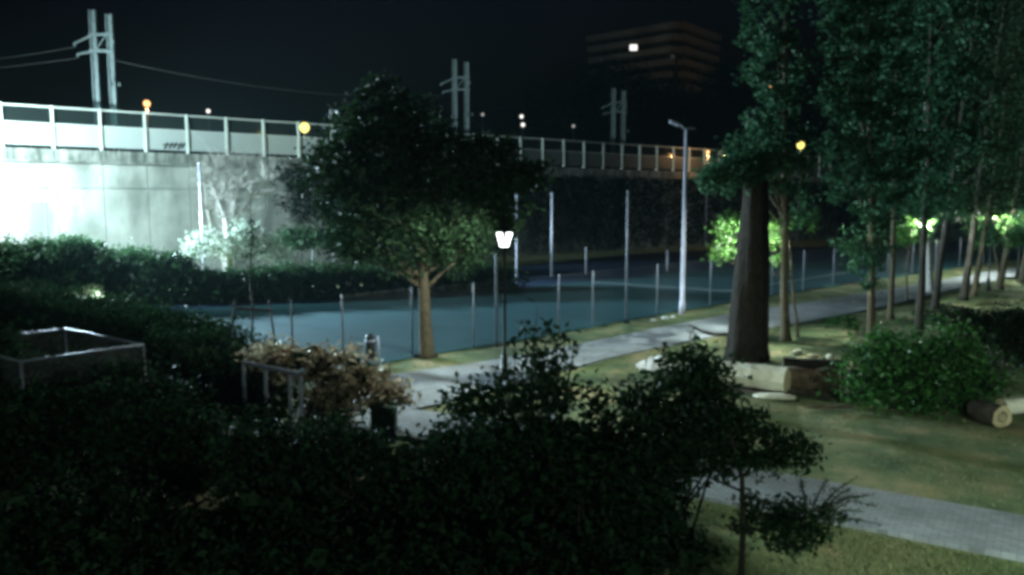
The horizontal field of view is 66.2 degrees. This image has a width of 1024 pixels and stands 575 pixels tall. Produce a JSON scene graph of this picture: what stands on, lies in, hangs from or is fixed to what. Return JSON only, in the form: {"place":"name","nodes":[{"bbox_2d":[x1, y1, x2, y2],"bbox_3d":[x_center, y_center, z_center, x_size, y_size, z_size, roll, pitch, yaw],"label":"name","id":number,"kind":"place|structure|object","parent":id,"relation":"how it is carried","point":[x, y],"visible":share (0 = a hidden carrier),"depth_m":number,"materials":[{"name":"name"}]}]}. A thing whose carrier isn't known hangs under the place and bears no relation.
{"place":"outdoors","nodes":[
{"label":"outdoors","id":0,"kind":"place"},
{"bbox_2d":[0,229,1023,574],"bbox_3d":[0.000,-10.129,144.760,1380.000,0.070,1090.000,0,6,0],"label":"ground","id":1,"kind":"structure","parent":0,"point":[850,457],"depth_m":20.31,"materials":[{"name":"green plant"}]},
{"bbox_2d":[0,233,37,294],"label":"bush","id":2,"kind":"object","parent":1,"relation":"on","point":[6,242],"visible":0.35,"depth_m":43.66,"materials":[{"name":"green plant"}]},
{"bbox_2d":[0,317,84,400],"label":"garden bush","id":3,"kind":"object","parent":1,"relation":"on","point":[7,349],"visible":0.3,"depth_m":17.20,"materials":[{"name":"green plant"}]},
{"bbox_2d":[28,192,57,239],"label":"floodlight mast","id":4,"kind":"object","parent":1,"relation":"on","point":[43,196],"visible":0.59,"depth_m":51.03,"materials":[{"name":"metal"}]},
{"bbox_2d":[0,227,117,293],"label":"bush","id":5,"kind":"object","parent":1,"relation":"on","point":[49,256],"visible":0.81,"depth_m":43.89,"materials":[{"name":"green plant"}]},
{"bbox_2d":[0,328,146,404],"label":"wire cage","id":6,"kind":"object","parent":1,"relation":"on","point":[78,353],"visible":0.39,"depth_m":17.82,"materials":[{"name":"metal"}]},
{"bbox_2d":[0,364,162,502],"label":"garden bush","id":7,"kind":"object","parent":1,"relation":"on","point":[42,443],"visible":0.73,"depth_m":15.32,"materials":[{"name":"green plant"}]},
{"bbox_2d":[6,340,170,398],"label":"garden bush","id":8,"kind":"object","parent":1,"relation":"on","point":[114,369],"visible":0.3,"depth_m":17.73,"materials":[{"name":"green plant"}]},
{"bbox_2d":[0,459,260,574],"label":"garden bush","id":9,"kind":"object","parent":1,"relation":"on","point":[64,529],"visible":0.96,"depth_m":11.59,"materials":[{"name":"green plant"}]},
{"bbox_2d":[55,237,209,300],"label":"bush","id":10,"kind":"object","parent":1,"relation":"on","point":[112,267],"visible":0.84,"depth_m":44.09,"materials":[{"name":"green plant"}]},
{"bbox_2d":[0,276,310,427],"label":"hedge","id":11,"kind":"object","parent":1,"relation":"on","point":[184,345],"visible":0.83,"depth_m":24.83,"materials":[{"name":"green plant"}]},
{"bbox_2d":[73,389,249,505],"bbox_3d":[-6.487,3.034,14.903,3.168,2.283,2.427,0,6,0],"label":"garden bush","id":12,"kind":"object","parent":1,"relation":"on","point":[153,433],"visible":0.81,"depth_m":14.56,"materials":[{"name":"green plant"}]},
{"bbox_2d":[124,371,266,468],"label":"garden bush","id":13,"kind":"object","parent":1,"relation":"on","point":[177,387],"visible":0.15,"depth_m":17.42,"materials":[{"name":"green plant"}]},
{"bbox_2d":[198,162,204,266],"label":"back fence post","id":14,"kind":"object","parent":1,"relation":"on","point":[200,189],"visible":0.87,"depth_m":50.05,"materials":[{"name":"metal"}]},
{"bbox_2d":[185,138,288,270],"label":"bare tree","id":15,"kind":"object","parent":1,"relation":"on","point":[221,194],"visible":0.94,"depth_m":55.02,"materials":[{"name":"grey plant"}]},
{"bbox_2d":[177,213,304,268],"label":"flowering shrub","id":16,"kind":"object","parent":1,"relation":"on","point":[234,236],"visible":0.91,"depth_m":49.31,"materials":[{"name":"white plant"}]},
{"bbox_2d":[231,194,275,340],"bbox_3d":[-10.560,-0.732,31.902,1.846,6.066,1.296,3,7,28],"label":"staked sapling","id":17,"kind":"object","parent":1,"relation":"on","point":[252,309],"visible":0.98,"depth_m":31.92,"materials":[{"name":"green plant"}]},
{"bbox_2d":[242,360,303,436],"bbox_3d":[-5.516,2.771,18.070,2.256,1.940,0.098,5,8,38],"label":"metal railing","id":18,"kind":"object","parent":1,"relation":"on","point":[266,368],"visible":0.61,"depth_m":17.84,"materials":[{"name":"metal"}]},
{"bbox_2d":[178,397,404,554],"bbox_3d":[-3.800,3.428,13.505,4.609,2.895,3.077,0,6,0],"label":"garden bush","id":19,"kind":"object","parent":1,"relation":"on","point":[290,487],"visible":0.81,"depth_m":12.93,"materials":[{"name":"green plant"}]},
{"bbox_2d":[266,409,371,484],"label":"garden bush","id":20,"kind":"object","parent":1,"relation":"on","point":[317,423],"visible":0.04,"depth_m":13.96,"materials":[{"name":"green plant"}]},
{"bbox_2d":[121,257,533,305],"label":"hedge","id":21,"kind":"object","parent":1,"relation":"on","point":[205,286],"visible":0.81,"depth_m":45.07,"materials":[{"name":"green plant"}]},
{"bbox_2d":[268,220,386,265],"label":"bush","id":22,"kind":"object","parent":1,"relation":"on","point":[308,238],"visible":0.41,"depth_m":55.21,"materials":[{"name":"green plant"}]},
{"bbox_2d":[234,332,423,427],"bbox_3d":[-4.593,2.338,20.072,4.746,2.477,2.747,0,6,0],"label":"dry bush","id":23,"kind":"object","parent":1,"relation":"on","point":[347,385],"visible":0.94,"depth_m":19.69,"materials":[{"name":"brown plant"}]},
{"bbox_2d":[151,505,556,574],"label":"garden bush","id":24,"kind":"object","parent":1,"relation":"on","point":[412,551],"visible":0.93,"depth_m":10.74,"materials":[{"name":"green plant"}]},
{"bbox_2d":[0,147,837,270],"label":"viaduct","id":25,"kind":"object","parent":1,"relation":"on","point":[111,198],"visible":0.48,"depth_m":60.99,"materials":[{"name":"concrete"}]},
{"bbox_2d":[73,9,120,150],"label":"catenary mast","id":26,"kind":"object","parent":25,"relation":"on","point":[94,49],"visible":0.86,"depth_m":60.73,"materials":[{"name":"metal"}]},
{"bbox_2d":[0,47,74,58],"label":"overhead wire","id":27,"kind":"object","parent":26,"relation":"attached to","point":[37,53],"visible":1,"depth_m":58.85,"materials":[{"name":"metal"}]},
{"bbox_2d":[0,57,78,67],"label":"overhead wire","id":28,"kind":"object","parent":26,"relation":"attached to","point":[37,63],"visible":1,"depth_m":58.85,"materials":[{"name":"metal"}]},
{"bbox_2d":[143,99,149,151],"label":"street lamp","id":29,"kind":"object","parent":25,"relation":"on","point":[146,102],"visible":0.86,"depth_m":70.56,"materials":[{"name":"metal"}]},
{"bbox_2d":[206,108,209,154],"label":"street lamp","id":30,"kind":"object","parent":25,"relation":"on","point":[208,111],"visible":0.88,"depth_m":78.57,"materials":[{"name":"metal"}]},
{"bbox_2d":[300,121,308,153],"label":"street lamp","id":31,"kind":"object","parent":25,"relation":"on","point":[304,127],"visible":0.93,"depth_m":62.75,"materials":[{"name":"glass"}]},
{"bbox_2d":[266,159,472,265],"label":"ivy","id":32,"kind":"object","parent":25,"relation":"attached to","point":[293,198],"visible":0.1,"depth_m":67.64,"materials":[{"name":"green plant"}]},
{"bbox_2d":[0,102,840,176],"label":"noise barrier","id":33,"kind":"object","parent":25,"relation":"on","point":[53,135],"visible":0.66,"depth_m":63.03,"materials":[{"name":"metal"}]},
{"bbox_2d":[440,59,472,139],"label":"catenary mast","id":34,"kind":"object","parent":25,"relation":"on","point":[466,89],"visible":0.83,"depth_m":81.51,"materials":[{"name":"metal"}]},
{"bbox_2d":[114,60,442,96],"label":"overhead wire","id":35,"kind":"object","parent":34,"relation":"attached to","point":[238,83],"visible":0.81,"depth_m":66.72,"materials":[{"name":"metal"}]},
{"bbox_2d":[463,171,627,255],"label":"ivy","id":36,"kind":"object","parent":25,"relation":"attached to","point":[573,187],"visible":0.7,"depth_m":87.66,"materials":[{"name":"green plant"}]},
{"bbox_2d":[572,124,574,150],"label":"street lamp","id":37,"kind":"object","parent":25,"relation":"on","point":[573,125],"visible":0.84,"depth_m":132.92,"materials":[{"name":"metal"}]},
{"bbox_2d":[602,88,628,169],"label":"catenary mast","id":38,"kind":"object","parent":25,"relation":"on","point":[623,102],"visible":0.91,"depth_m":96.26,"materials":[{"name":"metal"}]},
{"bbox_2d":[609,175,742,249],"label":"ivy","id":39,"kind":"object","parent":25,"relation":"attached to","point":[649,207],"visible":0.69,"depth_m":97.65,"materials":[{"name":"green plant"}]},
{"bbox_2d":[769,181,843,240],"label":"ivy","id":40,"kind":"object","parent":25,"relation":"attached to","point":[826,208],"visible":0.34,"depth_m":118.94,"materials":[{"name":"green plant"}]},
{"bbox_2d":[277,67,565,358],"bbox_3d":[-3.395,-2.684,28.939,9.826,10.460,6.675,-2,7,-21],"label":"park tree","id":41,"kind":"object","parent":1,"relation":"on","point":[418,210],"visible":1,"depth_m":27.63,"materials":[{"name":"green plant"}]},
{"bbox_2d":[304,413,545,572],"bbox_3d":[-1.256,3.193,12.736,3.923,2.509,3.268,2,7,22],"label":"garden bush","id":42,"kind":"object","parent":1,"relation":"on","point":[403,481],"visible":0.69,"depth_m":12.45,"materials":[{"name":"green plant"}]},
{"bbox_2d":[433,297,586,530],"bbox_3d":[-0.034,2.205,13.471,2.670,4.103,1.324,0,6,0],"label":"glossy shrub","id":43,"kind":"object","parent":1,"relation":"on","point":[530,396],"visible":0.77,"depth_m":13.37,"materials":[{"name":"green plant"}]},
{"bbox_2d":[516,194,517,276],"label":"back fence post","id":44,"kind":"object","parent":1,"relation":"on","point":[517,245],"visible":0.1,"depth_m":54.65,"materials":[{"name":"metal"}]},
{"bbox_2d":[434,515,651,574],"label":"garden bush","id":45,"kind":"object","parent":1,"relation":"on","point":[516,555],"visible":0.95,"depth_m":10.64,"materials":[{"name":"green plant"}]},
{"bbox_2d":[446,400,655,567],"bbox_3d":[0.665,3.110,12.208,3.412,2.648,2.863,0,6,0],"label":"garden bush","id":46,"kind":"object","parent":1,"relation":"on","point":[509,450],"visible":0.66,"depth_m":11.84,"materials":[{"name":"green plant"}]},
{"bbox_2d":[550,193,552,275],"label":"back fence post","id":47,"kind":"object","parent":1,"relation":"on","point":[551,273],"visible":0.87,"depth_m":59.54,"materials":[{"name":"metal"}]},
{"bbox_2d":[123,239,1023,309],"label":"second court","id":48,"kind":"object","parent":1,"relation":"on","point":[608,264],"visible":0.34,"depth_m":70.98,"materials":[{"name":"blue paint"}]},
{"bbox_2d":[585,247,586,273],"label":"back fence post","id":49,"kind":"object","parent":48,"relation":"on","point":[585,259],"visible":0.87,"depth_m":61.46,"materials":[{"name":"metal"}]},
{"bbox_2d":[165,247,1023,377],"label":"sports court","id":50,"kind":"object","parent":1,"relation":"on","point":[317,322],"visible":0.52,"depth_m":41.84,"materials":[{"name":"paint"}]},
{"bbox_2d":[598,272,845,290],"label":"court line","id":51,"kind":"object","parent":50,"relation":"on","point":[719,290],"visible":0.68,"depth_m":53.22,"materials":[{"name":"paint"}]},
{"bbox_2d":[535,423,737,574],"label":"garden bush","id":52,"kind":"object","parent":1,"relation":"on","point":[624,504],"visible":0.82,"depth_m":11.12,"materials":[{"name":"green plant"}]},
{"bbox_2d":[290,190,983,378],"bbox_3d":[20.112,-2.938,50.805,75.332,6.330,1.254,-6,9,-43],"label":"court fence","id":53,"kind":"object","parent":1,"relation":"on","point":[626,284],"visible":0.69,"depth_m":34.88,"materials":[{"name":"metal"}]},
{"bbox_2d":[635,355,676,370],"bbox_3d":[4.934,2.507,26.779,1.413,0.499,0.972,0,6,0],"label":"rock","id":54,"kind":"object","parent":1,"relation":"on","point":[648,364],"visible":0.49,"depth_m":26.59,"materials":[{"name":"white stone"}]},
{"bbox_2d":[559,335,771,547],"bbox_3d":[2.571,2.537,12.922,3.355,3.568,2.105,-1,6,-13],"label":"broadleaf shrub","id":55,"kind":"object","parent":1,"relation":"on","point":[702,383],"visible":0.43,"depth_m":12.73,"materials":[{"name":"green plant"}]},
{"bbox_2d":[669,120,694,314],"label":"light column","id":56,"kind":"structure","parent":1,"relation":"on","point":[682,286],"depth_m":39.66,"materials":[{"name":"metal"}]},
{"bbox_2d":[705,150,709,246],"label":"street lamp","id":57,"kind":"object","parent":1,"relation":"on","point":[707,151],"visible":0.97,"depth_m":98.51,"materials":[{"name":"metal"}]},
{"bbox_2d":[620,395,880,574],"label":"tree","id":58,"kind":"object","parent":1,"relation":"on","point":[717,423],"visible":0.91,"depth_m":11.47,"materials":[{"name":"green plant"}]},
{"bbox_2d":[701,205,820,337],"bbox_3d":[10.432,-0.658,32.707,5.064,5.576,2.930,0,6,0],"label":"young tree","id":59,"kind":"object","parent":1,"relation":"on","point":[772,240],"visible":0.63,"depth_m":32.46,"materials":[{"name":"green plant"}]},
{"bbox_2d":[697,0,827,340],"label":"poplar","id":60,"kind":"object","parent":1,"relation":"on","point":[771,96],"visible":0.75,"depth_m":31.12,"materials":[{"name":"green plant"}]},
{"bbox_2d":[791,349,802,354],"bbox_3d":[10.683,2.413,29.412,0.560,0.172,0.243,-3,7,-28],"label":"wood chunk","id":61,"kind":"object","parent":1,"relation":"on","point":[796,352],"visible":1,"depth_m":29.33,"materials":[{"name":"beige wood"}]},
{"bbox_2d":[796,140,803,242],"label":"street lamp","id":62,"kind":"object","parent":1,"relation":"on","point":[798,144],"visible":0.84,"depth_m":106.55,"materials":[{"name":"metal"}]},
{"bbox_2d":[807,354,818,357],"bbox_3d":[11.042,2.502,28.787,0.435,0.131,0.220,3,7,23],"label":"wood chunk","id":63,"kind":"object","parent":1,"relation":"on","point":[813,355],"visible":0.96,"depth_m":28.72,"materials":[{"name":"beige wood"}]},
{"bbox_2d":[816,316,835,327],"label":"weed tuft","id":64,"kind":"object","parent":1,"relation":"on","point":[832,323],"visible":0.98,"depth_m":35.78,"materials":[{"name":"green plant"}]},
{"bbox_2d":[807,405,850,408],"bbox_3d":[8.789,3.303,21.768,1.320,0.074,0.234,-1,6,-6],"label":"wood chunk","id":65,"kind":"object","parent":1,"relation":"on","point":[829,407],"visible":1,"depth_m":21.68,"materials":[{"name":"wood"}]},
{"bbox_2d":[826,354,834,358],"bbox_3d":[11.520,2.506,28.410,0.295,0.206,0.245,-4,8,-33],"label":"wood chunk","id":66,"kind":"object","parent":1,"relation":"on","point":[830,356],"visible":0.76,"depth_m":28.34,"materials":[{"name":"beige wood"}]},
{"bbox_2d":[833,314,866,329],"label":"weed tuft","id":67,"kind":"object","parent":1,"relation":"on","point":[850,321],"visible":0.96,"depth_m":35.20,"materials":[{"name":"green plant"}]},
{"bbox_2d":[806,0,941,336],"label":"poplar","id":68,"kind":"object","parent":1,"relation":"on","point":[869,64],"visible":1,"depth_m":31.36,"materials":[{"name":"green plant"}]},
{"bbox_2d":[861,0,968,319],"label":"poplar","id":69,"kind":"object","parent":1,"relation":"on","point":[890,312],"visible":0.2,"depth_m":37.05,"materials":[{"name":"green plant"}]},
{"bbox_2d":[876,82,955,291],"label":"poplar","id":70,"kind":"object","parent":1,"relation":"on","point":[929,278],"visible":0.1,"depth_m":49.16,"materials":[{"name":"green plant"}]},
{"bbox_2d":[816,312,1023,420],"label":"leafy green bush","id":71,"kind":"object","parent":1,"relation":"on","point":[960,380],"visible":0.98,"depth_m":21.35,"materials":[{"name":"green plant"}]},
{"bbox_2d":[911,309,930,321],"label":"weed tuft","id":72,"kind":"object","parent":1,"relation":"on","point":[927,312],"visible":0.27,"depth_m":37.58,"materials":[{"name":"green plant"}]},
{"bbox_2d":[883,0,1009,329],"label":"poplar","id":73,"kind":"object","parent":1,"relation":"on","point":[936,75],"visible":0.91,"depth_m":33.87,"materials":[{"name":"green plant"}]},
{"bbox_2d":[920,295,1023,370],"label":"bush","id":74,"kind":"object","parent":1,"relation":"on","point":[1003,331],"visible":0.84,"depth_m":26.84,"materials":[{"name":"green plant"}]},
{"bbox_2d":[929,0,1023,309],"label":"poplar","id":75,"kind":"object","parent":1,"relation":"on","point":[936,291],"visible":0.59,"depth_m":40.06,"materials":[{"name":"green plant"}]},
{"bbox_2d":[985,243,991,290],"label":"park lamp","id":76,"kind":"object","parent":1,"relation":"on","point":[987,287],"visible":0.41,"depth_m":50.18,"materials":[{"name":"black metal"}]},
{"bbox_2d":[967,399,1011,426],"bbox_3d":[12.245,3.216,20.135,0.634,0.604,0.800,-2,6,-15],"label":"log","id":77,"kind":"object","parent":1,"relation":"on","point":[986,412],"visible":1,"depth_m":19.92,"materials":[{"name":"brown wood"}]},
{"bbox_2d":[957,0,1023,296],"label":"poplar","id":78,"kind":"object","parent":1,"relation":"on","point":[987,232],"visible":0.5,"depth_m":46.83,"materials":[{"name":"green plant"}]},
{"bbox_2d":[958,202,1023,289],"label":"young tree","id":79,"kind":"object","parent":1,"relation":"on","point":[1013,241],"visible":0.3,"depth_m":49.76,"materials":[{"name":"green plant"}]},
{"bbox_2d":[993,67,1023,289],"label":"poplar","id":80,"kind":"object","parent":1,"relation":"on","point":[1000,281],"visible":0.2,"depth_m":50.77,"materials":[{"name":"green plant"}]},
{"bbox_2d":[995,398,1023,413],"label":"log","id":81,"kind":"object","parent":1,"relation":"on","point":[1015,405],"visible":0.69,"depth_m":20.97,"materials":[{"name":"brown wood"}]},
{"bbox_2d":[1003,202,1023,282],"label":"poplar","id":82,"kind":"object","parent":1,"relation":"on","point":[1021,277],"visible":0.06,"depth_m":55.21,"materials":[{"name":"green plant"}]},
{"bbox_2d":[1015,245,1019,277],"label":"tree","id":83,"kind":"object","parent":1,"relation":"on","point":[1017,273],"visible":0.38,"depth_m":58.20,"materials":[{"name":"brown wood"}]},
{"bbox_2d":[0,0,1023,156],"label":"sky","id":84,"kind":"structure","parent":0,"point":[510,47],"materials":[{"name":"black"}]},
{"bbox_2d":[275,267,1020,434],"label":"park path","id":85,"kind":"structure","parent":0,"point":[428,383],"depth_m":32.19,"materials":[{"name":"concrete"}]},
{"bbox_2d":[365,333,379,362],"bbox_3d":[-4.938,2.147,27.767,0.503,1.060,0.370,0,6,0],"label":"litter bin","id":86,"kind":"object","parent":85,"relation":"on","point":[370,340],"visible":0.91,"depth_m":27.64,"materials":[{"name":"black metal"}]},
{"bbox_2d":[494,226,513,379],"bbox_3d":[-0.242,0.510,24.997,0.591,4.920,0.591,-3,7,-23],"label":"park lamp","id":87,"kind":"object","parent":85,"relation":"on","point":[503,230],"visible":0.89,"depth_m":24.93,"materials":[{"name":"black metal"}]},
{"bbox_2d":[889,210,939,299],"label":"young tree","id":88,"kind":"object","parent":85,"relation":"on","point":[908,233],"visible":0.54,"depth_m":44.02,"materials":[{"name":"green plant"}]},
{"bbox_2d":[280,96,1023,228],"bbox_3d":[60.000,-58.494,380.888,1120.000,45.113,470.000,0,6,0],"label":"hill","id":89,"kind":"structure","parent":0,"point":[497,120],"depth_m":236.85,"materials":[{"name":"green plant"}]},
{"bbox_2d":[565,54,658,129],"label":"slope tree","id":90,"kind":"object","parent":89,"relation":"on","point":[605,72],"visible":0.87,"depth_m":227.30,"materials":[{"name":"green plant"}]},
{"bbox_2d":[586,21,721,100],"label":"apartment building","id":91,"kind":"structure","parent":89,"relation":"on","point":[679,51],"depth_m":299.08,"materials":[{"name":"paint"}]},
{"bbox_2d":[612,49,618,54],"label":"window","id":92,"kind":"structure","parent":91,"relation":"in","point":[613,51],"depth_m":309.95,"materials":[{"name":"black glass"}]},
{"bbox_2d":[630,45,636,49],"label":"window","id":93,"kind":"structure","parent":91,"relation":"in","point":[632,47],"depth_m":287.95,"materials":[{"name":"white glass"}]},
{"bbox_2d":[633,58,639,62],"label":"window","id":94,"kind":"structure","parent":91,"relation":"in","point":[637,60],"depth_m":303.84,"materials":[{"name":"black glass"}]},
{"bbox_2d":[690,58,764,138],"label":"slope tree","id":95,"kind":"object","parent":89,"relation":"on","point":[733,104],"visible":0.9,"depth_m":234.10,"materials":[{"name":"green plant"}]},
{"bbox_2d":[340,407,1023,561],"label":"side path","id":96,"kind":"structure","parent":0,"point":[984,531],"depth_m":14.43,"materials":[{"name":"concrete"}]},
{"bbox_2d":[369,402,398,432],"bbox_3d":[-3.182,3.244,19.531,0.660,0.680,0.500,0,6,0],"label":"utility box","id":97,"kind":"object","parent":96,"relation":"on","point":[383,416],"visible":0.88,"depth_m":19.30,"materials":[{"name":"green paint"}]},
{"bbox_2d":[380,411,393,429],"bbox_3d":[-3.082,3.269,19.303,0.340,0.460,0.012,0,6,0],"label":"door","id":98,"kind":"structure","parent":97,"relation":"in","point":[386,417],"depth_m":19.30,"materials":[{"name":"green paint"}]},
{"bbox_2d":[693,363,882,398],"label":"bare soil ground","id":99,"kind":"structure","parent":0,"point":[789,391],"depth_m":23.48,"materials":[{"name":"brown soil"}]},
{"bbox_2d":[682,136,787,363],"bbox_3d":[7.883,-1.330,27.785,3.559,7.967,2.559,-4,7,-33],"label":"topped trunk","id":100,"kind":"object","parent":99,"relation":"on","point":[748,330],"visible":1,"depth_m":27.57,"materials":[{"name":"brown plant"}]},
{"bbox_2d":[718,361,790,391],"bbox_3d":[7.391,2.691,23.949,2.020,0.787,0.848,5,8,36],"label":"log","id":101,"kind":"object","parent":99,"relation":"on","point":[772,378],"visible":0.7,"depth_m":23.51,"materials":[{"name":"brown wood"}]},
{"bbox_2d":[752,392,795,399],"bbox_3d":[7.691,3.157,22.979,1.232,0.098,0.705,1,6,6],"label":"wood slab","id":102,"kind":"object","parent":99,"relation":"on","point":[773,395],"depth_m":22.80,"materials":[{"name":"beige wood"}]},
{"bbox_2d":[782,356,843,369],"bbox_3d":[10.092,2.584,26.347,1.920,0.502,0.536,2,6,14],"label":"log","id":103,"kind":"object","parent":99,"relation":"on","point":[811,363],"visible":0.6,"depth_m":26.19,"materials":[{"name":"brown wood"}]},
{"bbox_2d":[788,366,844,392],"bbox_3d":[9.164,2.745,23.693,1.620,0.761,0.873,3,7,22],"label":"log","id":104,"kind":"object","parent":99,"relation":"on","point":[803,379],"visible":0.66,"depth_m":23.44,"materials":[{"name":"brown wood"}]},
{"bbox_2d":[596,285,1019,503],"bbox_3d":[21.043,0.907,41.377,13.114,0.711,58.107,4,8,35],"label":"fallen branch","id":105,"kind":"object","parent":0,"point":[710,333],"depth_m":32.57,"materials":[{"name":"brown wood"}]},
{"bbox_2d":[957,0,1023,300],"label":"poplar","id":106,"kind":"object","parent":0,"point":[964,291],"visible":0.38,"depth_m":44.51,"materials":[{"name":"green plant"}]}
]}

